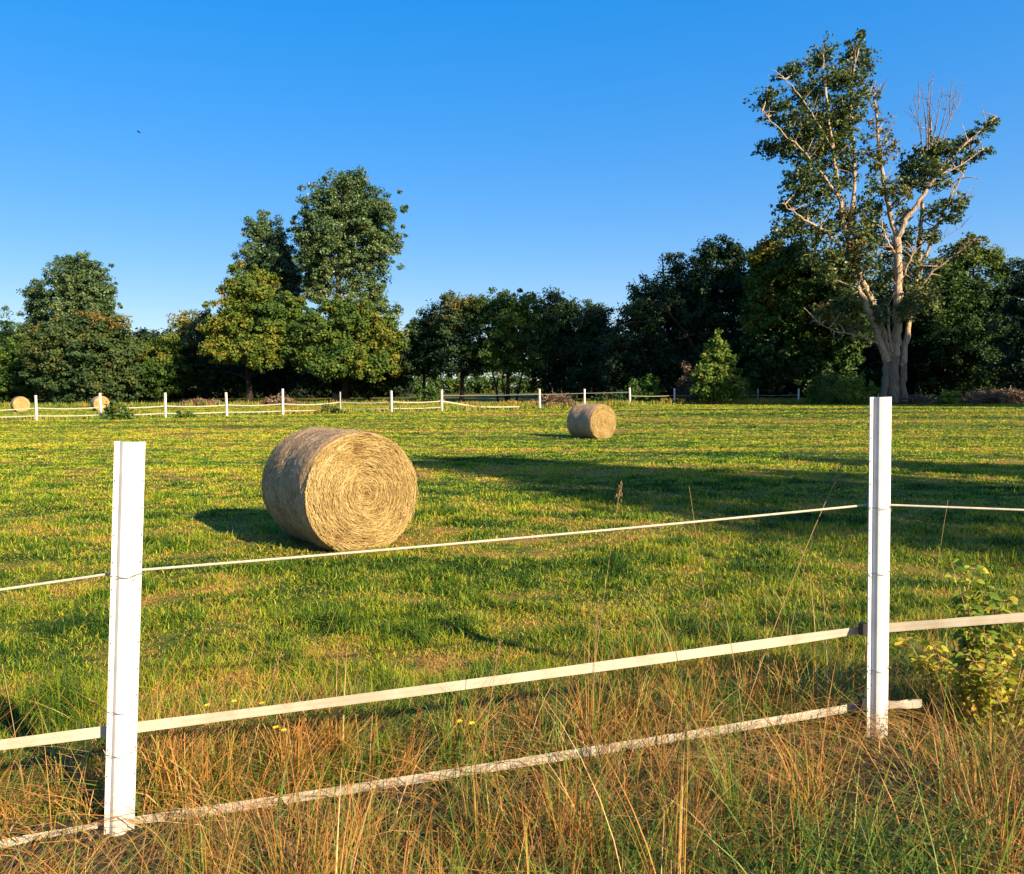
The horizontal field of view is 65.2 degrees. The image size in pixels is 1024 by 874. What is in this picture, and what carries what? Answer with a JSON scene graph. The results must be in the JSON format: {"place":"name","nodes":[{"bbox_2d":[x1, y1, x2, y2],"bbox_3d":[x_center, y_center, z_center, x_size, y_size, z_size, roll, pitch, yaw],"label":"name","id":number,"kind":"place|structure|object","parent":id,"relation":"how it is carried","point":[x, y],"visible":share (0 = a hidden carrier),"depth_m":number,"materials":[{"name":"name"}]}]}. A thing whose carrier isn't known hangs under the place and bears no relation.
{"place":"outdoors","nodes":[
{"label":"outdoors","id":0,"kind":"place"},
{"bbox_2d":[0,396,1022,419],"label":"rough grass","id":1,"kind":"structure","parent":0,"point":[618,402],"depth_m":63.45,"materials":[{"name":"green plant"}]},
{"bbox_2d":[0,386,1023,828],"bbox_3d":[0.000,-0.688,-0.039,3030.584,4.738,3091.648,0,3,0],"label":"field","id":2,"kind":"structure","parent":0,"point":[312,550],"depth_m":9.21,"materials":[{"name":"plant"}]},
{"bbox_2d":[2,665,26,806],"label":"grass stalk","id":3,"kind":"object","parent":2,"relation":"on","point":[15,737],"depth_m":3.17,"materials":[{"name":"brown plant"}]},
{"bbox_2d":[10,396,29,411],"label":"hay bale","id":4,"kind":"object","parent":2,"relation":"on","point":[20,402],"visible":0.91,"depth_m":65.91},
{"bbox_2d":[0,305,43,401],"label":"leafy tree","id":5,"kind":"object","parent":2,"relation":"on","point":[13,383],"visible":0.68,"depth_m":96.34,"materials":[{"name":"green plant"}]},
{"bbox_2d":[4,278,51,399],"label":"poplar tree","id":6,"kind":"object","parent":2,"relation":"on","point":[32,310],"visible":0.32,"depth_m":105.85,"materials":[{"name":"green plant"}]},
{"bbox_2d":[34,395,37,419],"bbox_3d":[-25.565,-1.519,42.963,0.153,1.440,0.051,0,3,0],"label":"fence post","id":7,"kind":"object","parent":2,"relation":"on","point":[36,409],"visible":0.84,"depth_m":42.95,"materials":[{"name":"white plastic"}]},
{"bbox_2d":[32,250,124,325],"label":"poplar tree","id":8,"kind":"object","parent":2,"relation":"on","point":[78,283],"visible":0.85,"depth_m":103.23,"materials":[{"name":"green plant"}]},
{"bbox_2d":[18,309,148,403],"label":"round tree","id":9,"kind":"object","parent":2,"relation":"on","point":[86,355],"visible":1,"depth_m":89.78,"materials":[{"name":"green plant"}]},
{"bbox_2d":[90,396,109,410],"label":"hay bale","id":10,"kind":"object","parent":2,"relation":"on","point":[94,401],"visible":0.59,"depth_m":65.94},
{"bbox_2d":[99,393,101,418],"bbox_3d":[-22.516,-1.630,43.758,0.170,1.520,0.051,0,3,0],"label":"fence post","id":11,"kind":"object","parent":2,"relation":"on","point":[100,405],"visible":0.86,"depth_m":43.75,"materials":[{"name":"white plastic"}]},
{"bbox_2d":[100,399,135,419],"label":"bush","id":12,"kind":"object","parent":2,"relation":"on","point":[113,411],"visible":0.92,"depth_m":42.88,"materials":[{"name":"green plant"}]},
{"bbox_2d":[121,344,168,401],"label":"leafy tree","id":13,"kind":"object","parent":2,"relation":"on","point":[140,359],"visible":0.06,"depth_m":98.54,"materials":[{"name":"green plant"}]},
{"bbox_2d":[164,393,166,417],"bbox_3d":[-19.571,-1.748,45.154,0.152,1.500,0.051,0,3,0],"label":"fence post","id":14,"kind":"object","parent":2,"relation":"on","point":[165,405],"visible":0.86,"depth_m":45.16,"materials":[{"name":"white plastic"}]},
{"bbox_2d":[134,331,197,401],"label":"leafy tree","id":15,"kind":"object","parent":2,"relation":"on","point":[161,368],"visible":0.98,"depth_m":95.59,"materials":[{"name":"green plant"}]},
{"bbox_2d":[163,309,204,400],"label":"willow tree","id":16,"kind":"object","parent":2,"relation":"on","point":[184,324],"visible":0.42,"depth_m":99.36,"materials":[{"name":"green plant"}]},
{"bbox_2d":[172,410,195,417],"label":"bush","id":17,"kind":"object","parent":2,"relation":"on","point":[185,414],"visible":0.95,"depth_m":44.83,"materials":[{"name":"green plant"}]},
{"bbox_2d":[179,307,217,399],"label":"dark tree","id":18,"kind":"object","parent":2,"relation":"on","point":[199,359],"visible":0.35,"depth_m":97.54,"materials":[{"name":"green plant"}]},
{"bbox_2d":[178,397,224,405],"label":"brush pile","id":19,"kind":"object","parent":2,"relation":"on","point":[203,401],"visible":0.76,"depth_m":85.51,"materials":[{"name":"brown plant"}]},
{"bbox_2d":[225,392,227,415],"bbox_3d":[-16.618,-1.851,46.550,0.176,1.480,0.051,0,3,0],"label":"fence post","id":20,"kind":"object","parent":2,"relation":"on","point":[226,404],"visible":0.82,"depth_m":46.55,"materials":[{"name":"white plastic"}]},
{"bbox_2d":[192,261,310,402],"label":"maple tree","id":21,"kind":"object","parent":2,"relation":"on","point":[246,332],"visible":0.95,"depth_m":88.92,"materials":[{"name":"green plant"}]},
{"bbox_2d":[242,650,283,793],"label":"grass stalk","id":22,"kind":"object","parent":2,"relation":"on","point":[276,664],"depth_m":3.16,"materials":[{"name":"brown plant"}]},
{"bbox_2d":[231,209,307,399],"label":"poplar tree","id":23,"kind":"object","parent":2,"relation":"on","point":[276,255],"visible":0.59,"depth_m":98.71,"materials":[{"name":"green plant"}]},
{"bbox_2d":[257,393,303,405],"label":"brush pile","id":24,"kind":"object","parent":2,"relation":"on","point":[279,401],"visible":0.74,"depth_m":83.60,"materials":[{"name":"brown plant"}]},
{"bbox_2d":[281,389,283,414],"bbox_3d":[-13.624,-2.038,47.541,0.142,1.650,0.051,0,3,0],"label":"fence post","id":25,"kind":"object","parent":2,"relation":"on","point":[282,401],"visible":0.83,"depth_m":47.54,"materials":[{"name":"white plastic"}]},
{"bbox_2d":[320,403,345,412],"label":"bush","id":26,"kind":"object","parent":2,"relation":"on","point":[328,407],"visible":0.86,"depth_m":49.80,"materials":[{"name":"green plant"}]},
{"bbox_2d":[261,426,417,551],"bbox_3d":[-1.875,0.530,8.639,1.334,1.284,1.442,-2,4,-36],"label":"hay bale","id":27,"kind":"object","parent":2,"relation":"on","point":[331,487],"visible":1,"depth_m":8.10},
{"bbox_2d":[287,164,408,400],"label":"poplar tree","id":28,"kind":"object","parent":2,"relation":"on","point":[345,215],"visible":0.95,"depth_m":94.29,"materials":[{"name":"green plant"}]},
{"bbox_2d":[286,293,413,401],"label":"maple tree","id":29,"kind":"object","parent":2,"relation":"on","point":[342,347],"visible":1,"depth_m":85.69,"materials":[{"name":"green plant"}]},
{"bbox_2d":[390,391,392,411],"bbox_3d":[-7.667,-2.218,50.936,0.177,1.460,0.051,0,3,0],"label":"fence post","id":30,"kind":"object","parent":2,"relation":"on","point":[391,398],"visible":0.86,"depth_m":50.94,"materials":[{"name":"white plastic"}]},
{"bbox_2d":[395,300,445,400],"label":"grove tree","id":31,"kind":"object","parent":2,"relation":"on","point":[414,358],"visible":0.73,"depth_m":88.36,"materials":[{"name":"green plant"}]},
{"bbox_2d":[415,384,444,401],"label":"bush","id":32,"kind":"object","parent":2,"relation":"on","point":[430,393],"visible":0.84,"depth_m":83.51,"materials":[{"name":"green plant"}]},
{"bbox_2d":[441,390,442,410],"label":"fence post","id":33,"kind":"object","parent":2,"relation":"on","point":[442,399],"visible":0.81,"depth_m":52.42,"materials":[{"name":"white plastic"}]},
{"bbox_2d":[421,289,491,401],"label":"grove tree","id":34,"kind":"object","parent":2,"relation":"on","point":[457,316],"visible":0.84,"depth_m":85.44,"materials":[{"name":"green plant"}]},
{"bbox_2d":[401,365,558,394],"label":"hedge","id":35,"kind":"object","parent":2,"relation":"on","point":[474,385],"visible":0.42,"depth_m":147.44,"materials":[{"name":"green plant"}]},
{"bbox_2d":[0,311,1016,398],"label":"dark woods","id":36,"kind":"object","parent":2,"relation":"on","point":[298,391],"visible":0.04,"depth_m":107.76,"materials":[{"name":"green plant"}]},
{"bbox_2d":[461,287,558,401],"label":"grove tree","id":37,"kind":"object","parent":2,"relation":"on","point":[509,317],"visible":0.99,"depth_m":83.32,"materials":[{"name":"green plant"}]},
{"bbox_2d":[0,539,1023,873],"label":"verge grass","id":38,"kind":"structure","parent":2,"relation":"on","point":[560,847],"depth_m":2.90,"materials":[{"name":"brown plant"}]},
{"bbox_2d":[104,441,145,835],"bbox_3d":[-1.402,0.791,2.893,0.180,1.559,0.077,0,3,0],"label":"fence post","id":39,"kind":"object","parent":38,"relation":"on","point":[126,581],"visible":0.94,"depth_m":2.87,"materials":[{"name":"white plastic"}]},
{"bbox_2d":[0,504,867,590],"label":"fence rope","id":40,"kind":"object","parent":39,"relation":"attached to","point":[379,550],"visible":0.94,"depth_m":3.10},
{"bbox_2d":[454,639,502,795],"bbox_3d":[-0.146,1.086,3.055,0.200,0.645,0.132,-2,4,-31],"label":"grass stalk","id":41,"kind":"object","parent":38,"relation":"on","point":[497,650],"depth_m":3.06,"materials":[{"name":"brown plant"}]},
{"bbox_2d":[581,605,610,766],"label":"grass stalk","id":42,"kind":"object","parent":38,"relation":"on","point":[596,613],"depth_m":3.26,"materials":[{"name":"brown plant"}]},
{"bbox_2d":[709,597,749,767],"bbox_3d":[0.887,0.981,3.152,0.237,0.714,0.082,2,4,33],"label":"grass stalk","id":43,"kind":"object","parent":38,"relation":"on","point":[737,684],"depth_m":3.16,"materials":[{"name":"brown plant"}]},
{"bbox_2d":[757,561,805,713],"bbox_3d":[1.204,0.922,3.603,0.170,0.763,0.130,-1,3,-12],"label":"grass stalk","id":44,"kind":"object","parent":38,"relation":"on","point":[787,646],"depth_m":3.56,"materials":[{"name":"brown plant"}]},
{"bbox_2d":[742,464,843,719],"bbox_3d":[1.232,0.711,3.552,0.411,1.197,0.199,-1,3,-23],"label":"grass stalk","id":45,"kind":"object","parent":38,"relation":"on","point":[790,585],"depth_m":3.54,"materials":[{"name":"brown plant"}]},
{"bbox_2d":[858,397,891,738],"bbox_3d":[1.562,0.625,3.419,0.136,1.590,0.076,0,3,0],"label":"fence post","id":46,"kind":"object","parent":38,"relation":"on","point":[874,629],"visible":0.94,"depth_m":3.40,"materials":[{"name":"white plastic"}]},
{"bbox_2d":[0,627,858,749],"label":"fence tape","id":47,"kind":"object","parent":46,"relation":"attached to","point":[101,731],"visible":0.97,"depth_m":3.15,"materials":[{"name":"white plastic"}]},
{"bbox_2d":[0,699,921,847],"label":"fence tape","id":48,"kind":"object","parent":46,"relation":"attached to","point":[905,704],"visible":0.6,"depth_m":3.20,"materials":[{"name":"white plastic"}]},
{"bbox_2d":[889,612,1023,631],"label":"fence tape","id":49,"kind":"object","parent":46,"relation":"attached to","point":[959,622],"visible":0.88,"depth_m":3.41,"materials":[{"name":"white plastic"}]},
{"bbox_2d":[890,504,1023,510],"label":"fence rope","id":50,"kind":"object","parent":46,"relation":"attached to","point":[958,507],"visible":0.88,"depth_m":3.38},
{"bbox_2d":[894,630,1020,735],"bbox_3d":[1.873,1.077,3.396,0.392,0.472,0.432,0,3,0],"label":"leafy weed","id":51,"kind":"object","parent":38,"relation":"on","point":[923,660],"visible":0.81,"depth_m":3.45,"materials":[{"name":"green plant"}]},
{"bbox_2d":[945,629,1023,746],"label":"leafy weed","id":52,"kind":"object","parent":38,"relation":"on","point":[1001,709],"visible":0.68,"depth_m":3.36,"materials":[{"name":"green plant"}]},
{"bbox_2d":[951,599,1023,735],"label":"leafy weed","id":53,"kind":"object","parent":38,"relation":"on","point":[1012,666],"visible":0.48,"depth_m":3.46,"materials":[{"name":"green plant"}]},
{"bbox_2d":[539,389,540,407],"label":"fence post","id":54,"kind":"object","parent":2,"relation":"on","point":[540,398],"visible":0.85,"depth_m":56.42,"materials":[{"name":"white plastic"}]},
{"bbox_2d":[519,285,586,393],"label":"grove tree","id":55,"kind":"object","parent":2,"relation":"on","point":[560,315],"visible":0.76,"depth_m":84.36,"materials":[{"name":"green plant"}]},
{"bbox_2d":[530,389,580,406],"bbox_3d":[3.330,-2.830,60.049,4.019,1.796,4.034,0,3,0],"label":"brush pile","id":56,"kind":"object","parent":2,"relation":"on","point":[554,398],"visible":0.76,"depth_m":59.27,"materials":[{"name":"brown wood"}]},
{"bbox_2d":[566,403,616,438],"bbox_3d":[2.784,-0.553,27.981,1.302,1.258,1.392,-2,4,-37],"label":"hay bale","id":57,"kind":"object","parent":2,"relation":"on","point":[592,421],"visible":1,"depth_m":27.53},
{"bbox_2d":[564,299,631,399],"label":"grove tree","id":58,"kind":"object","parent":2,"relation":"on","point":[583,375],"visible":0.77,"depth_m":82.57,"materials":[{"name":"green plant"}]},
{"bbox_2d":[583,481,622,712],"bbox_3d":[0.374,0.767,3.665,0.225,1.146,0.129,2,4,35],"label":"grass stalk","id":59,"kind":"object","parent":2,"relation":"on","point":[619,491],"depth_m":3.63,"materials":[{"name":"brown plant"}]},
{"bbox_2d":[590,392,626,402],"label":"bush","id":60,"kind":"object","parent":2,"relation":"on","point":[604,396],"visible":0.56,"depth_m":67.57,"materials":[{"name":"green plant"}]},
{"bbox_2d":[625,373,662,401],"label":"bush","id":61,"kind":"object","parent":2,"relation":"on","point":[639,392],"visible":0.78,"depth_m":67.78,"materials":[{"name":"green plant"}]},
{"bbox_2d":[593,251,715,401],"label":"dark tree","id":62,"kind":"object","parent":2,"relation":"on","point":[647,322],"visible":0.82,"depth_m":74.38,"materials":[{"name":"green plant"}]},
{"bbox_2d":[675,361,701,401],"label":"bush","id":63,"kind":"object","parent":2,"relation":"on","point":[687,396],"visible":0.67,"depth_m":67.78,"materials":[{"name":"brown plant"}]},
{"bbox_2d":[689,488,715,687],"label":"grass stalk","id":64,"kind":"object","parent":2,"relation":"on","point":[703,589],"depth_m":3.75,"materials":[{"name":"brown plant"}]},
{"bbox_2d":[659,233,759,398],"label":"dark tree","id":65,"kind":"object","parent":2,"relation":"on","point":[726,279],"visible":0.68,"depth_m":73.08,"materials":[{"name":"green plant"}]},
{"bbox_2d":[688,327,746,403],"bbox_3d":[16.484,-5.625,64.401,4.827,6.362,3.746,0,3,0],"label":"young tree","id":66,"kind":"object","parent":2,"relation":"on","point":[716,363],"visible":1,"depth_m":63.77,"materials":[{"name":"green plant"}]},
{"bbox_2d":[731,376,755,402],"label":"bush","id":67,"kind":"object","parent":2,"relation":"on","point":[748,389],"visible":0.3,"depth_m":67.98,"materials":[{"name":"green plant"}]},
{"bbox_2d":[735,237,878,393],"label":"leafy tree","id":68,"kind":"object","parent":2,"relation":"on","point":[781,295],"visible":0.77,"depth_m":68.12,"materials":[{"name":"green plant"}]},
{"bbox_2d":[809,370,845,403],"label":"bush","id":69,"kind":"object","parent":2,"relation":"on","point":[813,387],"visible":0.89,"depth_m":60.69,"materials":[{"name":"green plant"}]},
{"bbox_2d":[804,372,894,404],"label":"bush","id":70,"kind":"object","parent":2,"relation":"on","point":[850,395],"visible":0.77,"depth_m":60.61,"materials":[{"name":"green plant"}]},
{"bbox_2d":[743,28,1000,402],"bbox_3d":[27.634,-16.641,61.661,20.058,28.032,7.000,0,3,0],"label":"veteran poplar","id":71,"kind":"object","parent":2,"relation":"on","point":[828,139],"visible":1,"depth_m":60.62,"materials":[{"name":"green plant"}]},
{"bbox_2d":[845,249,961,396],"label":"dark tree","id":72,"kind":"object","parent":2,"relation":"on","point":[870,368],"visible":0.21,"depth_m":80.18,"materials":[{"name":"green plant"}]},
{"bbox_2d":[892,392,948,403],"bbox_3d":[31.246,-2.766,61.992,4.572,1.390,4.182,3,5,45],"label":"brush pile","id":73,"kind":"object","parent":2,"relation":"on","point":[915,398],"visible":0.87,"depth_m":61.17,"materials":[{"name":"wood"}]},
{"bbox_2d":[906,502,947,708],"bbox_3d":[1.901,0.789,3.675,0.111,1.012,0.252,-2,4,-25],"label":"grass stalk","id":74,"kind":"object","parent":2,"relation":"on","point":[932,597],"depth_m":3.64,"materials":[{"name":"brown plant"}]},
{"bbox_2d":[931,389,962,403],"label":"bush","id":75,"kind":"object","parent":2,"relation":"on","point":[949,397],"visible":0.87,"depth_m":61.18,"materials":[{"name":"green plant"}]},
{"bbox_2d":[899,244,1021,397],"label":"leafy tree","id":76,"kind":"object","parent":2,"relation":"on","point":[962,337],"visible":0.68,"depth_m":74.20,"materials":[{"name":"green plant"}]},
{"bbox_2d":[945,558,1018,727],"bbox_3d":[1.984,0.900,3.534,0.418,0.807,0.273,-1,4,-24],"label":"leafy weed","id":77,"kind":"object","parent":2,"relation":"on","point":[974,608],"visible":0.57,"depth_m":3.50,"materials":[{"name":"green plant"}]},
{"bbox_2d":[954,385,1023,403],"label":"brush pile","id":78,"kind":"object","parent":2,"relation":"on","point":[1001,396],"visible":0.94,"depth_m":61.28,"materials":[{"name":"brown wood"}]},
{"bbox_2d":[980,259,1023,397],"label":"dark tree","id":79,"kind":"object","parent":2,"relation":"on","point":[1014,352],"visible":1,"depth_m":65.85,"materials":[{"name":"green plant"}]},
{"bbox_2d":[0,0,1023,386],"label":"sky","id":80,"kind":"structure","parent":0,"point":[569,146],"materials":[{"name":"blue"}]},
{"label":"far fence post","id":81,"kind":"object","parent":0,"visible":0},
{"bbox_2d":[452,392,624,395],"bbox_3d":[2.726,-3.129,57.883,18.146,0.271,1.199,-3,4,-40],"label":"fence rope","id":82,"kind":"object","parent":81,"relation":"attached to","point":[525,394],"visible":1,"depth_m":54.58,"materials":[{"name":"white fabric"}]},
{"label":"far fence post","id":83,"kind":"object","parent":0,"visible":0},
{"bbox_2d":[671,395,789,395],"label":"fence rope","id":84,"kind":"object","parent":83,"relation":"attached to","point":[754,395],"visible":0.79,"depth_m":66.58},
{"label":"far fence post","id":85,"kind":"object","parent":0,"visible":0},
{"bbox_2d":[0,401,440,410],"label":"fence tape","id":86,"kind":"object","parent":85,"relation":"attached to","point":[215,405],"visible":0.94,"depth_m":46.40,"materials":[{"name":"white plastic"}]},
{"bbox_2d":[0,407,440,417],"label":"fence tape","id":87,"kind":"object","parent":85,"relation":"attached to","point":[206,412],"visible":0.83,"depth_m":46.31,"materials":[{"name":"white plastic"}]},
{"bbox_2d":[443,401,519,406],"bbox_3d":[-2.022,-2.234,53.999,5.926,0.507,0.002,-2,4,-30],"label":"fence tape","id":88,"kind":"object","parent":85,"relation":"attached to","point":[479,406],"visible":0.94,"depth_m":54.04,"materials":[{"name":"white plastic"}]}
]}

